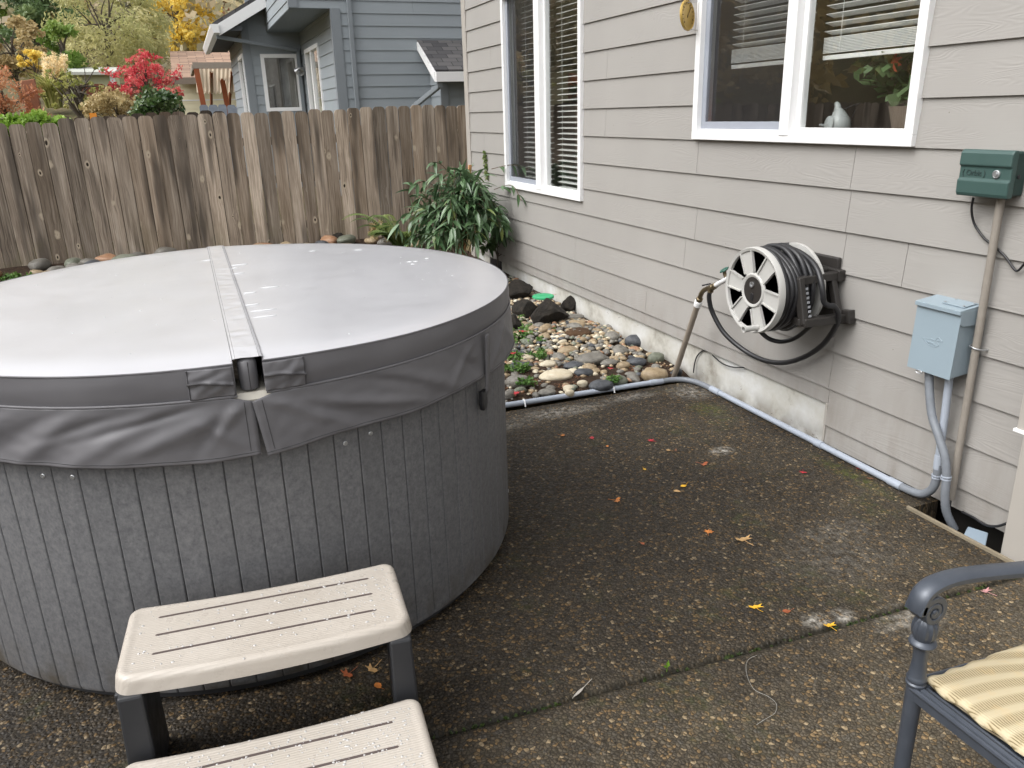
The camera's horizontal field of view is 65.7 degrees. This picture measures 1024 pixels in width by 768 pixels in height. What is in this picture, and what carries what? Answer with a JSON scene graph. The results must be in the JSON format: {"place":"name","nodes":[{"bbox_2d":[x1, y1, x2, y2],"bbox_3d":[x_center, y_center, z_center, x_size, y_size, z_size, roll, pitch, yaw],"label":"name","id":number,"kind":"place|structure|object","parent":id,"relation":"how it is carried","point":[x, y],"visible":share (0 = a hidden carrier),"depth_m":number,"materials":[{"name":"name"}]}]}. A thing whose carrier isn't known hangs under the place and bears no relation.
{"place":"outdoors","nodes":[
{"label":"outdoors","id":0,"kind":"place"},
{"bbox_2d":[0,0,676,411],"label":"ground","id":1,"kind":"structure","parent":0,"point":[68,112],"depth_m":15.19,"materials":[{"name":"brown soil"}]},
{"bbox_2d":[0,0,27,73],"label":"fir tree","id":2,"kind":"object","parent":1,"relation":"on","point":[2,14],"visible":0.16,"depth_m":37.39,"materials":[{"name":"green plant"}]},
{"bbox_2d":[0,14,47,100],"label":"bare shrub","id":3,"kind":"object","parent":1,"relation":"on","point":[16,23],"visible":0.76,"depth_m":16.81,"materials":[{"name":"brown plant"}]},
{"bbox_2d":[0,65,51,119],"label":"rust shrub","id":4,"kind":"object","parent":1,"relation":"on","point":[4,106],"visible":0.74,"depth_m":11.89,"materials":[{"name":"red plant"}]},
{"bbox_2d":[16,48,42,102],"bbox_3d":[-9.883,-6.325,16.435,0.509,1.204,0.515,-1,19,2],"label":"yellow shrub","id":5,"kind":"object","parent":1,"relation":"on","point":[33,55],"visible":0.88,"depth_m":16.24,"materials":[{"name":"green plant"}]},
{"bbox_2d":[21,79,41,113],"bbox_3d":[-7.527,-4.380,12.457,0.220,0.768,0.100,-9,20,-20],"label":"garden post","id":6,"kind":"object","parent":1,"relation":"on","point":[35,102],"visible":0.34,"depth_m":12.38,"materials":[{"name":"wood"}]},
{"bbox_2d":[0,108,70,182],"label":"lime shrub","id":7,"kind":"object","parent":1,"relation":"on","point":[40,116],"visible":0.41,"depth_m":8.03,"materials":[{"name":"green plant"}]},
{"bbox_2d":[0,0,91,55],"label":"fir tree","id":8,"kind":"object","parent":1,"relation":"on","point":[34,10],"visible":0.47,"depth_m":28.65,"materials":[{"name":"green plant"}]},
{"bbox_2d":[16,52,75,107],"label":"pampas grass","id":9,"kind":"object","parent":1,"relation":"on","point":[51,90],"depth_m":14.78,"materials":[{"name":"beige plant"}]},
{"bbox_2d":[36,19,88,93],"bbox_3d":[-12.199,-8.789,21.455,1.330,1.994,1.363,-9,20,-20],"label":"evergreen shrub","id":10,"kind":"object","parent":1,"relation":"on","point":[54,30],"visible":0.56,"depth_m":21.16,"materials":[{"name":"green plant"}]},
{"bbox_2d":[45,0,88,49],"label":"brown tree","id":11,"kind":"object","parent":1,"relation":"on","point":[51,12],"visible":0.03,"depth_m":35.40,"materials":[{"name":"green plant"}]},
{"bbox_2d":[38,61,104,116],"bbox_3d":[-7.421,-4.838,13.495,1.105,1.260,1.008,5,20,19],"label":"apple tree","id":12,"kind":"object","parent":1,"relation":"on","point":[77,95],"visible":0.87,"depth_m":13.39,"materials":[{"name":"green plant"}]},
{"bbox_2d":[66,67,119,92],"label":"shed","id":13,"kind":"structure","parent":1,"relation":"on","point":[96,77],"depth_m":20.23,"materials":[{"name":"white plastic"}]},
{"bbox_2d":[40,0,175,79],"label":"willow tree","id":14,"kind":"object","parent":1,"relation":"on","point":[110,40],"visible":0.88,"depth_m":24.54,"materials":[{"name":"green plant"}]},
{"bbox_2d":[80,86,141,117],"bbox_3d":[-6.392,-4.294,12.897,1.009,1.078,0.986,-19,26,-41],"label":"brown shrub","id":15,"kind":"object","parent":1,"relation":"on","point":[106,104],"visible":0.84,"depth_m":12.59,"materials":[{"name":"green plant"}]},
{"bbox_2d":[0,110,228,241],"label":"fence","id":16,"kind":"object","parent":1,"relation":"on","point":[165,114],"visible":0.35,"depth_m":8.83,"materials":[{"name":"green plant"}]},
{"bbox_2d":[81,84,157,110],"bbox_3d":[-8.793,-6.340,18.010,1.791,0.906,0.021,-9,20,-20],"label":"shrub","id":17,"kind":"object","parent":1,"relation":"on","point":[97,89],"visible":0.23,"depth_m":17.82,"materials":[{"name":"plant"}]},
{"bbox_2d":[0,0,244,80],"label":"wood","id":18,"kind":"object","parent":1,"relation":"on","point":[193,15],"visible":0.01,"depth_m":34.77,"materials":[{"name":"green plant"}]},
{"bbox_2d":[97,48,182,96],"bbox_3d":[-7.821,-6.086,16.814,1.380,1.881,1.721,12,23,35],"label":"maple tree","id":19,"kind":"object","parent":1,"relation":"on","point":[146,75],"visible":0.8,"depth_m":16.61,"materials":[{"name":"red plant"}]},
{"bbox_2d":[127,83,185,115],"bbox_3d":[-4.113,-2.634,9.396,0.647,1.740,0.714,-9,20,-20],"label":"laurel shrub","id":20,"kind":"object","parent":1,"relation":"on","point":[154,100],"visible":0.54,"depth_m":9.05,"materials":[{"name":"green plant"}]},
{"bbox_2d":[152,86,183,104],"bbox_3d":[-7.130,-5.417,16.768,0.723,1.707,0.681,6,20,21],"label":"maple tree","id":21,"kind":"object","parent":1,"relation":"on","point":[174,91],"visible":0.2,"depth_m":16.52,"materials":[{"name":"red plant"}]},
{"bbox_2d":[144,0,222,55],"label":"birch tree","id":22,"kind":"object","parent":1,"relation":"on","point":[178,16],"visible":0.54,"depth_m":35.07,"materials":[{"name":"yellow plant"}]},
{"bbox_2d":[170,51,235,114],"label":"house","id":23,"kind":"structure","parent":1,"relation":"on","point":[186,83],"depth_m":23.13,"materials":[{"name":"beige"}]},
{"bbox_2d":[168,0,241,24],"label":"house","id":24,"kind":"structure","parent":1,"relation":"on","point":[237,4],"depth_m":43.00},
{"bbox_2d":[190,62,234,113],"bbox_3d":[-6.481,-7.438,21.725,4.020,2.358,3.562,-9,20,-20],"label":"pergola","id":25,"kind":"object","parent":1,"relation":"on","point":[212,77],"visible":0.29,"depth_m":19.92,"materials":[{"name":"wood"}]},
{"bbox_2d":[199,104,236,170],"bbox_3d":[-6.102,-5.802,18.748,2.216,1.569,0.023,-9,20,-20],"label":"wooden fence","id":26,"kind":"object","parent":1,"relation":"on","point":[224,108],"visible":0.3,"depth_m":18.30,"materials":[{"name":"wood"}]},
{"bbox_2d":[0,105,467,268],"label":"wooden fence","id":27,"kind":"object","parent":1,"relation":"on","point":[428,138],"visible":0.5,"depth_m":8.37,"materials":[{"name":"brown wood"}]},
{"bbox_2d":[203,0,464,205],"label":"house","id":28,"kind":"structure","parent":1,"relation":"on","point":[295,56],"depth_m":11.48,"materials":[{"name":"blue"}]},
{"bbox_2d":[237,53,249,111],"bbox_3d":[-4.703,-5.243,14.489,0.350,1.400,1.100,-9,20,-20],"label":"window","id":29,"kind":"structure","parent":28,"relation":"in","point":[240,59],"depth_m":14.70,"materials":[{"name":"white plastic"}]},
{"bbox_2d":[260,54,301,110],"bbox_3d":[-4.085,-5.324,14.035,0.640,0.935,0.350,-9,20,-20],"label":"window","id":30,"kind":"structure","parent":28,"relation":"in","point":[280,80],"depth_m":14.13,"materials":[{"name":"white plastic"}]},
{"bbox_2d":[304,43,323,111],"bbox_3d":[-3.070,-4.472,13.184,0.350,2.100,1.420,-9,20,-20],"label":"window","id":31,"kind":"structure","parent":28,"relation":"in","point":[311,54],"depth_m":13.00,"materials":[{"name":"white plastic"}]},
{"bbox_2d":[0,237,689,407],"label":"planting bed","id":32,"kind":"object","parent":1,"relation":"on","point":[22,270],"visible":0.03,"depth_m":4.80,"materials":[{"name":"stone"}]},
{"bbox_2d":[0,271,31,280],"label":"clover","id":33,"kind":"object","parent":32,"relation":"on","point":[17,275],"visible":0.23,"depth_m":7.40,"materials":[{"name":"green plant"}]},
{"bbox_2d":[28,258,51,269],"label":"river stone","id":34,"kind":"object","parent":32,"relation":"on","point":[41,264],"visible":0.84,"depth_m":7.74,"materials":[{"name":"stone"}]},
{"bbox_2d":[64,258,81,265],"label":"river stone","id":35,"kind":"object","parent":32,"relation":"on","point":[71,260],"visible":0.49,"depth_m":7.83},
{"bbox_2d":[95,253,115,260],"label":"river stone","id":36,"kind":"object","parent":32,"relation":"on","point":[107,256],"visible":0.41,"depth_m":7.94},
{"bbox_2d":[111,254,135,259],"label":"river stone","id":37,"kind":"object","parent":32,"relation":"on","point":[123,256],"visible":0.24,"depth_m":7.80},
{"bbox_2d":[154,247,176,253],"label":"river stone","id":38,"kind":"object","parent":32,"relation":"on","point":[163,249],"visible":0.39,"depth_m":8.19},
{"bbox_2d":[320,235,336,242],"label":"river stone","id":39,"kind":"object","parent":32,"relation":"on","point":[330,239],"visible":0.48,"depth_m":8.71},
{"bbox_2d":[337,234,355,243],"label":"river stone","id":40,"kind":"object","parent":32,"relation":"on","point":[349,238],"visible":0.74,"depth_m":8.75,"materials":[{"name":"stone"}]},
{"bbox_2d":[364,238,376,243],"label":"river stone","id":41,"kind":"object","parent":32,"relation":"on","point":[369,241],"visible":0.81,"depth_m":8.80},
{"bbox_2d":[368,220,386,241],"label":"dry shrub","id":42,"kind":"object","parent":32,"relation":"on","point":[372,229],"visible":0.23,"depth_m":8.55,"materials":[{"name":"brown plant"}]},
{"bbox_2d":[342,213,421,245],"bbox_3d":[-1.249,-1.415,7.624,0.662,0.485,1.062,-14,22,-31],"label":"fern","id":43,"kind":"object","parent":32,"relation":"on","point":[385,227],"visible":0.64,"depth_m":7.63,"materials":[{"name":"green plant"}]},
{"bbox_2d":[377,238,392,245],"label":"river stone","id":44,"kind":"object","parent":32,"relation":"on","point":[382,241],"visible":0.38,"depth_m":8.58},
{"bbox_2d":[387,159,534,258],"bbox_3d":[-0.529,-1.464,6.948,1.222,0.988,1.128,-9,20,-20],"label":"shrub","id":45,"kind":"object","parent":32,"relation":"on","point":[467,198],"visible":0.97,"depth_m":6.72,"materials":[{"name":"green plant"}]},
{"bbox_2d":[479,222,504,267],"bbox_3d":[-0.160,-1.290,7.344,0.496,0.521,0.296,-9,20,-20],"label":"hellebore","id":46,"kind":"object","parent":32,"relation":"on","point":[483,248],"visible":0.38,"depth_m":7.30,"materials":[{"name":"green plant"}]},
{"bbox_2d":[505,390,514,399],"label":"river stone","id":47,"kind":"object","parent":32,"relation":"on","point":[509,394],"visible":0.54,"depth_m":4.36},
{"bbox_2d":[511,314,521,328],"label":"boulder","id":48,"kind":"object","parent":32,"relation":"on","point":[516,323],"visible":0.44,"depth_m":5.58,"materials":[{"name":"stone"}]},
{"bbox_2d":[505,375,530,387],"bbox_3d":[0.036,-0.005,4.552,0.148,0.096,0.095,-3,19,-4],"label":"river stone","id":49,"kind":"object","parent":32,"relation":"on","point":[511,380],"visible":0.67,"depth_m":4.52,"materials":[{"name":"stone"}]},
{"bbox_2d":[508,279,532,298],"bbox_3d":[0.052,-0.775,6.503,0.223,0.171,0.280,4,20,17],"label":"boulder","id":50,"kind":"object","parent":32,"relation":"on","point":[518,288],"visible":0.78,"depth_m":6.43,"materials":[{"name":"stone"}]},
{"bbox_2d":[511,299,536,318],"bbox_3d":[0.078,-0.562,5.984,0.194,0.165,0.221,11,22,32],"label":"boulder","id":51,"kind":"object","parent":32,"relation":"on","point":[526,307],"visible":0.84,"depth_m":5.92,"materials":[{"name":"stone"}]},
{"bbox_2d":[521,338,532,344],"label":"river stone","id":52,"kind":"object","parent":32,"relation":"on","point":[523,342],"visible":0.77,"depth_m":5.25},
{"bbox_2d":[532,293,553,299],"bbox_3d":[0.238,-0.669,6.050,0.165,0.018,0.165,-9,20,-20],"label":"valve lid","id":53,"kind":"object","parent":32,"relation":"on","point":[541,296],"visible":0.97,"depth_m":6.02,"materials":[{"name":"green plastic"}]},
{"bbox_2d":[538,323,552,333],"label":"river stone","id":54,"kind":"object","parent":32,"relation":"on","point":[543,328],"visible":0.63,"depth_m":5.44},
{"bbox_2d":[538,388,555,396],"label":"river stone","id":55,"kind":"object","parent":32,"relation":"on","point":[546,392],"visible":0.98,"depth_m":4.39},
{"bbox_2d":[539,360,555,366],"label":"river stone","id":56,"kind":"object","parent":32,"relation":"on","point":[548,363],"visible":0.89,"depth_m":4.86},
{"bbox_2d":[530,298,569,323],"bbox_3d":[0.275,-0.498,5.748,0.264,0.241,0.301,4,20,16],"label":"boulder","id":57,"kind":"object","parent":32,"relation":"on","point":[547,310],"visible":0.86,"depth_m":5.66,"materials":[{"name":"stone"}]},
{"bbox_2d":[539,369,572,380],"bbox_3d":[0.260,-0.047,4.665,0.206,0.072,0.144,-3,19,-4],"label":"river stone","id":58,"kind":"object","parent":32,"relation":"on","point":[558,374],"visible":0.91,"depth_m":4.62,"materials":[{"name":"stone"}]},
{"bbox_2d":[552,352,565,360],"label":"river stone","id":59,"kind":"object","parent":32,"relation":"on","point":[560,356],"visible":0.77,"depth_m":4.99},
{"bbox_2d":[504,314,622,386],"bbox_3d":[0.138,-0.230,5.105,0.601,0.088,1.544,-7,20,-15],"label":"clover","id":60,"kind":"object","parent":32,"relation":"on","point":[521,368],"visible":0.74,"depth_m":4.94,"materials":[{"name":"green plant"}]},
{"bbox_2d":[560,295,575,311],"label":"boulder","id":61,"kind":"object","parent":32,"relation":"on","point":[568,304],"visible":0.8,"depth_m":6.05,"materials":[{"name":"stone"}]},
{"bbox_2d":[558,346,578,355],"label":"river stone","id":62,"kind":"object","parent":32,"relation":"on","point":[566,349],"visible":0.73,"depth_m":5.08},
{"bbox_2d":[563,361,583,368],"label":"river stone","id":63,"kind":"object","parent":32,"relation":"on","point":[570,364],"visible":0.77,"depth_m":4.83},
{"bbox_2d":[567,314,583,318],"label":"river stone","id":64,"kind":"object","parent":32,"relation":"on","point":[577,316],"visible":0.46,"depth_m":5.87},
{"bbox_2d":[565,327,591,342],"bbox_3d":[0.451,-0.326,5.395,0.193,0.082,0.188,-9,20,-20],"label":"river stone","id":65,"kind":"object","parent":32,"relation":"on","point":[570,332],"visible":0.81,"depth_m":5.35,"materials":[{"name":"stone"}]},
{"bbox_2d":[577,380,587,387],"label":"river stone","id":66,"kind":"object","parent":32,"relation":"on","point":[582,383],"visible":1,"depth_m":4.51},
{"bbox_2d":[574,368,592,375],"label":"river stone","id":67,"kind":"object","parent":32,"relation":"on","point":[582,371],"visible":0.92,"depth_m":4.68,"materials":[{"name":"stone"}]},
{"bbox_2d":[576,352,606,364],"bbox_3d":[0.495,-0.155,4.949,0.202,0.079,0.142,-3,19,-4],"label":"river stone","id":68,"kind":"object","parent":32,"relation":"on","point":[594,358],"visible":0.77,"depth_m":4.90,"materials":[{"name":"stone"}]},
{"bbox_2d":[589,379,613,390],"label":"river stone","id":69,"kind":"object","parent":32,"relation":"on","point":[602,385],"visible":0.95,"depth_m":4.45,"materials":[{"name":"stone"}]},
{"bbox_2d":[600,359,616,366],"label":"river stone","id":70,"kind":"object","parent":32,"relation":"on","point":[607,362],"visible":0.94,"depth_m":4.87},
{"bbox_2d":[604,331,619,340],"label":"river stone","id":71,"kind":"object","parent":32,"relation":"on","point":[613,335],"visible":0.71,"depth_m":5.32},
{"bbox_2d":[612,344,628,354],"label":"river stone","id":72,"kind":"object","parent":32,"relation":"on","point":[622,349],"visible":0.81,"depth_m":5.09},
{"bbox_2d":[614,375,627,385],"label":"river stone","id":73,"kind":"object","parent":32,"relation":"on","point":[624,380],"visible":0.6,"depth_m":4.52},
{"bbox_2d":[616,361,629,368],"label":"river stone","id":74,"kind":"object","parent":32,"relation":"on","point":[622,364],"visible":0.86,"depth_m":4.80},
{"bbox_2d":[625,335,640,346],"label":"river stone","id":75,"kind":"object","parent":32,"relation":"on","point":[634,340],"visible":0.62,"depth_m":5.23,"materials":[{"name":"stone"}]},
{"bbox_2d":[627,373,639,382],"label":"river stone","id":76,"kind":"object","parent":32,"relation":"on","point":[634,377],"visible":0.84,"depth_m":4.57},
{"bbox_2d":[626,357,646,366],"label":"river stone","id":77,"kind":"object","parent":32,"relation":"on","point":[636,361],"visible":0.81,"depth_m":4.84,"materials":[{"name":"stone"}]},
{"bbox_2d":[641,368,667,380],"bbox_3d":[0.831,-0.049,4.618,0.163,0.088,0.104,-3,19,-4],"label":"river stone","id":78,"kind":"object","parent":32,"relation":"on","point":[647,374],"visible":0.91,"depth_m":4.59,"materials":[{"name":"stone"}]},
{"bbox_2d":[648,352,663,362],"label":"river stone","id":79,"kind":"object","parent":32,"relation":"on","point":[653,357],"visible":0.87,"depth_m":4.91,"materials":[{"name":"stone"}]},
{"bbox_2d":[671,267,728,382],"bbox_3d":[0.995,-0.283,4.266,0.049,0.802,0.710,-5,19,-9],"label":"standpipe","id":80,"kind":"object","parent":32,"relation":"on","point":[710,288],"visible":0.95,"depth_m":4.27,"materials":[{"name":"white plastic"}]},
{"bbox_2d":[460,0,1023,561],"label":"house","id":81,"kind":"structure","parent":1,"relation":"on","point":[664,154],"depth_m":3.97,"materials":[{"name":"wood"}]},
{"bbox_2d":[481,150,488,179],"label":"climbing sprig","id":82,"kind":"object","parent":81,"relation":"attached to","point":[484,155],"visible":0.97,"depth_m":7.32,"materials":[{"name":"green plant"}]},
{"bbox_2d":[490,257,501,269],"bbox_3d":[-0.152,-1.150,7.552,0.017,0.115,0.280,-9,20,-20],"label":"vent opening","id":83,"kind":"object","parent":81,"relation":"attached to","point":[493,261],"visible":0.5,"depth_m":7.54,"materials":[{"name":"black rubber"}]},
{"bbox_2d":[500,0,583,201],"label":"window","id":84,"kind":"structure","parent":81,"relation":"in","point":[542,184],"depth_m":6.08,"materials":[{"name":"white plastic"}]},
{"bbox_2d":[680,0,698,30],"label":"thermometer","id":85,"kind":"object","parent":81,"relation":"attached to","point":[687,16],"visible":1,"depth_m":4.07,"materials":[{"name":"gold metal"}]},
{"bbox_2d":[725,242,854,332],"bbox_3d":[1.199,-0.421,3.510,0.422,0.384,0.459,-9,20,-20],"label":"hose reel","id":86,"kind":"object","parent":81,"relation":"attached to","point":[755,287],"visible":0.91,"depth_m":3.44,"materials":[{"name":"plastic"}]},
{"bbox_2d":[707,242,840,364],"bbox_3d":[1.157,-0.365,3.712,0.274,0.629,0.828,-9,20,-20],"label":"garden hose","id":87,"kind":"object","parent":86,"relation":"hanging from","point":[794,262],"visible":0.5,"depth_m":3.40,"materials":[{"name":"black rubber"}]},
{"bbox_2d":[759,327,811,343],"bbox_3d":[1.268,-0.250,3.587,0.133,0.194,0.301,-19,25,-41],"label":"hose tail","id":88,"kind":"object","parent":86,"relation":"hanging from","point":[764,335],"visible":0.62,"depth_m":3.67},
{"bbox_2d":[691,0,935,146],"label":"window","id":89,"kind":"structure","parent":81,"relation":"in","point":[796,53],"depth_m":3.50,"materials":[{"name":"white plastic"}]},
{"bbox_2d":[819,102,851,127],"bbox_3d":[1.447,-1.194,3.571,0.107,0.147,0.172,-9,20,-20],"label":"bird figurine","id":90,"kind":"object","parent":81,"relation":"on","point":[839,118],"visible":0.85,"depth_m":3.52,"materials":[{"name":"ceramic"}]},
{"bbox_2d":[852,45,914,127],"bbox_3d":[1.669,-1.220,3.254,0.372,0.387,0.650,-9,20,-20],"label":"house plant","id":91,"kind":"object","parent":81,"relation":"on","point":[883,69],"visible":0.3,"depth_m":3.29,"materials":[{"name":"green plant"}]},
{"bbox_2d":[907,294,978,379],"bbox_3d":[1.608,-0.173,2.954,0.116,0.290,0.198,-9,20,-20],"label":"electrical box","id":92,"kind":"object","parent":81,"relation":"attached to","point":[943,334],"visible":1,"depth_m":2.91,"materials":[{"name":"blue metal"}]},
{"bbox_2d":[907,305,960,379],"bbox_3d":[1.564,-0.159,2.943,0.012,0.250,0.192,-9,20,-20],"label":"door","id":93,"kind":"structure","parent":92,"relation":"in","point":[935,332],"depth_m":2.94,"materials":[{"name":"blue metal"}]},
{"bbox_2d":[924,372,958,530],"bbox_3d":[1.636,0.248,3.038,0.083,0.622,0.226,-9,20,-20],"label":"flexible conduit","id":94,"kind":"object","parent":92,"relation":"attached to","point":[945,477],"visible":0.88,"depth_m":3.01,"materials":[{"name":"grey plastic"}]},
{"bbox_2d":[964,527,987,545],"bbox_3d":[1.710,0.608,2.940,0.075,0.100,0.135,11,23,32],"label":"junction box","id":95,"kind":"object","parent":81,"relation":"attached to","point":[979,536],"visible":0.26,"depth_m":2.93,"materials":[{"name":"plastic"}]},
{"bbox_2d":[949,198,1005,508],"bbox_3d":[1.681,-0.069,2.886,0.047,1.202,0.061,-9,20,-20],"label":"wall pipe","id":96,"kind":"object","parent":81,"relation":"attached to","point":[975,345],"depth_m":2.85,"materials":[{"name":"plastic"}]},
{"bbox_2d":[961,511,1006,527],"bbox_3d":[1.756,0.499,2.954,0.017,0.052,0.185,-8,20,-18],"label":"ground cable","id":97,"kind":"object","parent":81,"relation":"attached to","point":[983,523],"visible":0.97,"depth_m":2.95,"materials":[{"name":"black rubber"}]},
{"bbox_2d":[956,149,1023,198],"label":"irrigation timer","id":98,"kind":"object","parent":81,"relation":"attached to","point":[988,173],"visible":1,"depth_m":2.65,"materials":[{"name":"green plastic"}]},
{"bbox_2d":[970,197,1023,271],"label":"power cable","id":99,"kind":"object","parent":98,"relation":"attached to","point":[987,241],"visible":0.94,"depth_m":2.78,"materials":[{"name":"black rubber"}]},
{"bbox_2d":[0,382,1023,767],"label":"patio","id":100,"kind":"structure","parent":0,"point":[568,592],"depth_m":2.43,"materials":[{"name":"concrete"}]},
{"bbox_2d":[0,314,508,696],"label":"hot tub","id":101,"kind":"object","parent":100,"relation":"on","point":[92,561],"visible":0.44,"depth_m":2.12,"materials":[{"name":"plastic"}]},
{"bbox_2d":[0,243,514,468],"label":"hot tub cover","id":102,"kind":"object","parent":101,"relation":"on","point":[123,363],"visible":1,"depth_m":2.14,"materials":[{"name":"leather"}]},
{"bbox_2d":[114,564,438,767],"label":"spa step","id":103,"kind":"object","parent":100,"relation":"on","point":[195,643],"visible":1,"depth_m":1.79,"materials":[{"name":"beige plastic"}]},
{"bbox_2d":[432,578,1019,737],"bbox_3d":[0.722,0.785,2.341,2.083,0.014,0.031,-8,20,-18],"label":"joint moss","id":104,"kind":"object","parent":100,"relation":"on","point":[556,704],"visible":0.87,"depth_m":2.32,"materials":[{"name":"green plant"}]},
{"bbox_2d":[505,377,953,497],"bbox_3d":[0.250,0.131,3.428,2.370,0.547,1.824,-9,20,-20],"label":"pvc conduit","id":105,"kind":"object","parent":100,"relation":"on","point":[931,488],"visible":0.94,"depth_m":3.67,"materials":[{"name":"white plastic"}]},
{"bbox_2d":[893,561,1023,767],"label":"patio chair","id":106,"kind":"object","parent":100,"relation":"on","point":[977,706],"visible":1,"depth_m":1.52,"materials":[{"name":"metal"}]},
{"bbox_2d":[906,505,1014,561],"bbox_3d":[1.641,0.569,2.912,0.012,0.050,0.472,-9,20,-20],"label":"edging board","id":107,"kind":"object","parent":100,"relation":"on","point":[961,535],"visible":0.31,"depth_m":2.90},
{"bbox_2d":[504,275,673,401],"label":"gravel","id":108,"kind":"structure","parent":0,"point":[602,330],"depth_m":5.19,"materials":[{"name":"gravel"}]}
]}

